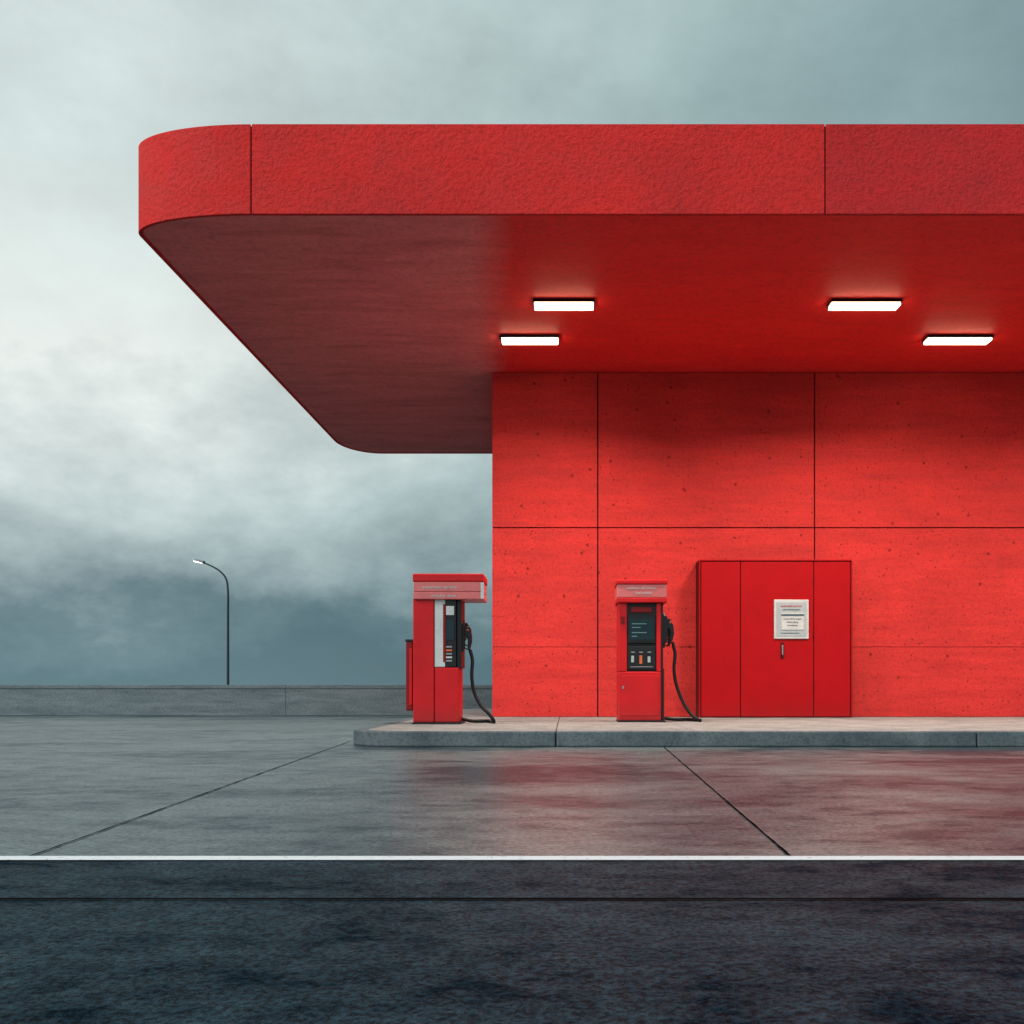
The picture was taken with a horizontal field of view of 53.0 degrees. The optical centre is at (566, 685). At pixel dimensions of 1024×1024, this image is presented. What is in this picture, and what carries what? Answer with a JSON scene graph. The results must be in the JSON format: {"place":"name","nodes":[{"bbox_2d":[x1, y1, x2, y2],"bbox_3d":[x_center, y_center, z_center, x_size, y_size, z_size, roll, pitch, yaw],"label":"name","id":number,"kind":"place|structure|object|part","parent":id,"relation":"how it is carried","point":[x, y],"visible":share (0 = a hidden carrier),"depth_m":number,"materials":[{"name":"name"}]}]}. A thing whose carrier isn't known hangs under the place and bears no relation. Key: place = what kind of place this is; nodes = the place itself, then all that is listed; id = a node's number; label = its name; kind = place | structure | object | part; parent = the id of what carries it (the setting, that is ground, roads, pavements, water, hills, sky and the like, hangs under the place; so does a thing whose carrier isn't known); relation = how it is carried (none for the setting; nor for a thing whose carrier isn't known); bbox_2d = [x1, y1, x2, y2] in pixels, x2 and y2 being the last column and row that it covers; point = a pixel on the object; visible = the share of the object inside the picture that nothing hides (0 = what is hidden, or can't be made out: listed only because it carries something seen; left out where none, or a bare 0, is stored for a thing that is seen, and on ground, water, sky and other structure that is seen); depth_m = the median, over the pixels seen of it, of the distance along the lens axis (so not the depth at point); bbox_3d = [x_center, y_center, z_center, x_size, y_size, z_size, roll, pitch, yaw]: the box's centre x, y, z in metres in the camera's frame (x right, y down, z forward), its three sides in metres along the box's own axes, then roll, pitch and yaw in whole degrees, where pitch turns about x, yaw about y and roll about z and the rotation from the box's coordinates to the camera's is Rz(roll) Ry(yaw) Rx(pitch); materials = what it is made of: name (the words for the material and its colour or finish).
{"place":"outdoors","nodes":[
{"label":"outdoors","id":0,"kind":"place"},
{"bbox_2d":[0,688,491,714],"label":"concrete wall","id":1,"kind":"structure","parent":0,"point":[202,701],"depth_m":23.30,"materials":[{"name":"grey concrete"}]},
{"bbox_2d":[0,685,285,687],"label":"coping","id":2,"kind":"object","parent":1,"relation":"on","point":[142,686],"visible":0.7,"depth_m":23.28,"materials":[{"name":"grey concrete"}]},
{"bbox_2d":[286,685,491,687],"bbox_3d":[-2.200,0.014,23.410,8.396,0.078,0.260,0,0,0],"label":"coping","id":3,"kind":"object","parent":1,"relation":"on","point":[366,686],"visible":0.49,"depth_m":23.28,"materials":[{"name":"grey concrete"}]},
{"bbox_2d":[0,860,1023,1023],"bbox_3d":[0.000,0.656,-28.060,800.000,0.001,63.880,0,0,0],"label":"road","id":4,"kind":"structure","parent":0,"point":[511,961],"depth_m":2.62,"materials":[{"name":"black asphalt"}]},
{"bbox_2d":[0,856,1023,859],"bbox_3d":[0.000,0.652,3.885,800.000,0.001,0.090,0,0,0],"label":"lane marking","id":5,"kind":"object","parent":4,"relation":"on","point":[511,857],"visible":1,"depth_m":3.88,"materials":[{"name":"paint"}]},
{"bbox_2d":[0,742,1023,898],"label":"pavement joints","id":6,"kind":"object","parent":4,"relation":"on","point":[780,847],"visible":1,"depth_m":3.14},
{"bbox_2d":[0,715,1023,855],"bbox_3d":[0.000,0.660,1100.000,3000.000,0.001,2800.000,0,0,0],"label":"ground","id":7,"kind":"structure","parent":0,"point":[65,778],"depth_m":6.17,"materials":[{"name":"concrete"}]},
{"bbox_2d":[193,559,228,684],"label":"street lamp","id":8,"kind":"object","parent":7,"relation":"on","point":[202,562],"visible":0.72,"depth_m":54.95,"materials":[{"name":"metal"}]},
{"bbox_2d":[354,709,1023,746],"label":"pump island","id":9,"kind":"structure","parent":7,"relation":"on","point":[776,732],"depth_m":11.07,"materials":[{"name":"concrete"}]},
{"bbox_2d":[405,574,495,723],"bbox_3d":[-1.516,-0.474,13.463,1.170,1.940,0.635,0,0,0],"label":"fuel pump","id":10,"kind":"object","parent":9,"relation":"on","point":[435,652],"visible":1,"depth_m":13.21,"materials":[{"name":"red metal"}]},
{"bbox_2d":[614,580,701,721],"bbox_3d":[1.259,-0.474,14.160,1.177,1.931,0.640,0,0,0],"label":"fuel pump","id":11,"kind":"object","parent":9,"relation":"on","point":[645,628],"visible":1,"depth_m":13.90,"materials":[{"name":"red metal"}]},
{"bbox_2d":[621,676,658,714],"bbox_3d":[0.988,0.130,13.897,0.515,0.540,0.005,0,0,0],"label":"lower door","id":12,"kind":"structure","parent":11,"relation":"in","point":[640,694],"depth_m":13.90,"materials":[{"name":"red paint"}]},
{"bbox_2d":[696,559,851,716],"bbox_3d":[3.240,-0.738,16.078,2.380,2.453,0.437,0,0,0],"label":"utility cabinet","id":13,"kind":"object","parent":9,"relation":"on","point":[748,664],"visible":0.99,"depth_m":15.90,"materials":[{"name":"metal"}]},
{"bbox_3d":[2.385,-0.726,15.910,0.600,2.403,0.019,0,0,0],"label":"door","id":14,"kind":"part","parent":13,"relation":"part of","materials":[{"name":"red paint"}]},
{"bbox_3d":[3.262,-0.726,15.910,1.123,2.403,0.019,0,0,0],"label":"door","id":15,"kind":"part","parent":13,"relation":"part of","materials":[{"name":"red paint"}]},
{"bbox_2d":[774,600,808,638],"bbox_3d":[3.480,-1.035,15.880,0.540,0.610,0.036,0,0,0],"label":"notice sign","id":16,"kind":"object","parent":13,"relation":"attached to","point":[791,619],"visible":1,"depth_m":15.87,"materials":[{"name":"white paper"}]},
{"bbox_3d":[4.117,-0.726,15.910,0.557,2.403,0.019,0,0,0],"label":"door","id":17,"kind":"part","parent":13,"relation":"part of","materials":[{"name":"red paint"}]},
{"bbox_2d":[0,0,1023,684],"label":"sky","id":18,"kind":"structure","parent":0,"point":[141,440],"materials":[{"name":"grey"}]},
{"bbox_2d":[559,373,814,717],"bbox_3d":[8.230,-2.217,18.831,18.740,5.555,4.939,0,0,0],"label":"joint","id":19,"kind":"object","parent":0,"point":[597,545],"visible":0.12,"depth_m":16.36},
{"bbox_2d":[492,372,596,527],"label":"wall panel","id":20,"kind":"structure","parent":19,"relation":"attached to","point":[544,449],"depth_m":16.30,"materials":[{"name":"red concrete"}]},
{"bbox_2d":[492,528,596,646],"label":"wall panel","id":21,"kind":"structure","parent":19,"relation":"attached to","point":[544,587],"depth_m":16.30,"materials":[{"name":"red concrete"}]},
{"bbox_2d":[492,647,596,716],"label":"wall panel","id":22,"kind":"structure","parent":19,"relation":"attached to","point":[544,681],"depth_m":16.30,"materials":[{"name":"red concrete"}]},
{"bbox_2d":[138,124,1023,453],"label":"gas station canopy","id":23,"kind":"object","parent":19,"relation":"on","point":[372,288],"visible":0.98,"depth_m":11.76,"materials":[{"name":"concrete"}]},
{"bbox_2d":[500,334,558,344],"bbox_3d":[-0.530,-4.963,14.680,0.840,0.073,0.250,0,0,0],"label":"ceiling light","id":24,"kind":"object","parent":23,"relation":"attached to","point":[529,339],"visible":1,"depth_m":14.57,"materials":[{"name":"white plastic"}]},
{"bbox_2d":[533,298,594,309],"bbox_3d":[-0.040,-4.963,13.330,0.800,0.073,0.250,0,0,0],"label":"ceiling light","id":25,"kind":"object","parent":23,"relation":"attached to","point":[563,303],"visible":1,"depth_m":13.23,"materials":[{"name":"white plastic"}]},
{"bbox_2d":[827,298,902,309],"bbox_3d":[3.870,-4.963,13.330,0.920,0.073,0.250,0,0,0],"label":"ceiling light","id":26,"kind":"object","parent":23,"relation":"attached to","point":[863,303],"visible":1,"depth_m":13.23,"materials":[{"name":"white plastic"}]},
{"bbox_2d":[922,334,993,344],"bbox_3d":[5.600,-4.963,14.680,0.940,0.073,0.250,0,0,0],"label":"ceiling light","id":27,"kind":"object","parent":23,"relation":"attached to","point":[956,339],"visible":1,"depth_m":14.57,"materials":[{"name":"white plastic"}]},
{"bbox_2d":[598,647,695,716],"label":"wall panel","id":28,"kind":"structure","parent":19,"relation":"attached to","point":[607,677],"depth_m":16.30,"materials":[{"name":"red concrete"}]},
{"bbox_2d":[598,372,813,527],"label":"wall panel","id":29,"kind":"structure","parent":19,"relation":"attached to","point":[705,449],"depth_m":16.30,"materials":[{"name":"red concrete"}]},
{"bbox_2d":[598,528,813,646],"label":"wall panel","id":30,"kind":"structure","parent":19,"relation":"attached to","point":[672,556],"depth_m":16.30,"materials":[{"name":"red concrete"}]},
{"bbox_2d":[814,372,1023,527],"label":"wall panel","id":31,"kind":"structure","parent":19,"relation":"attached to","point":[918,449],"depth_m":16.30,"materials":[{"name":"red concrete"}]},
{"bbox_2d":[814,528,1023,646],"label":"wall panel","id":32,"kind":"structure","parent":19,"relation":"attached to","point":[937,587],"depth_m":16.30,"materials":[{"name":"red concrete"}]},
{"bbox_2d":[852,647,1023,716],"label":"wall panel","id":33,"kind":"structure","parent":19,"relation":"attached to","point":[937,681],"depth_m":16.30,"materials":[{"name":"red concrete"}]}
]}

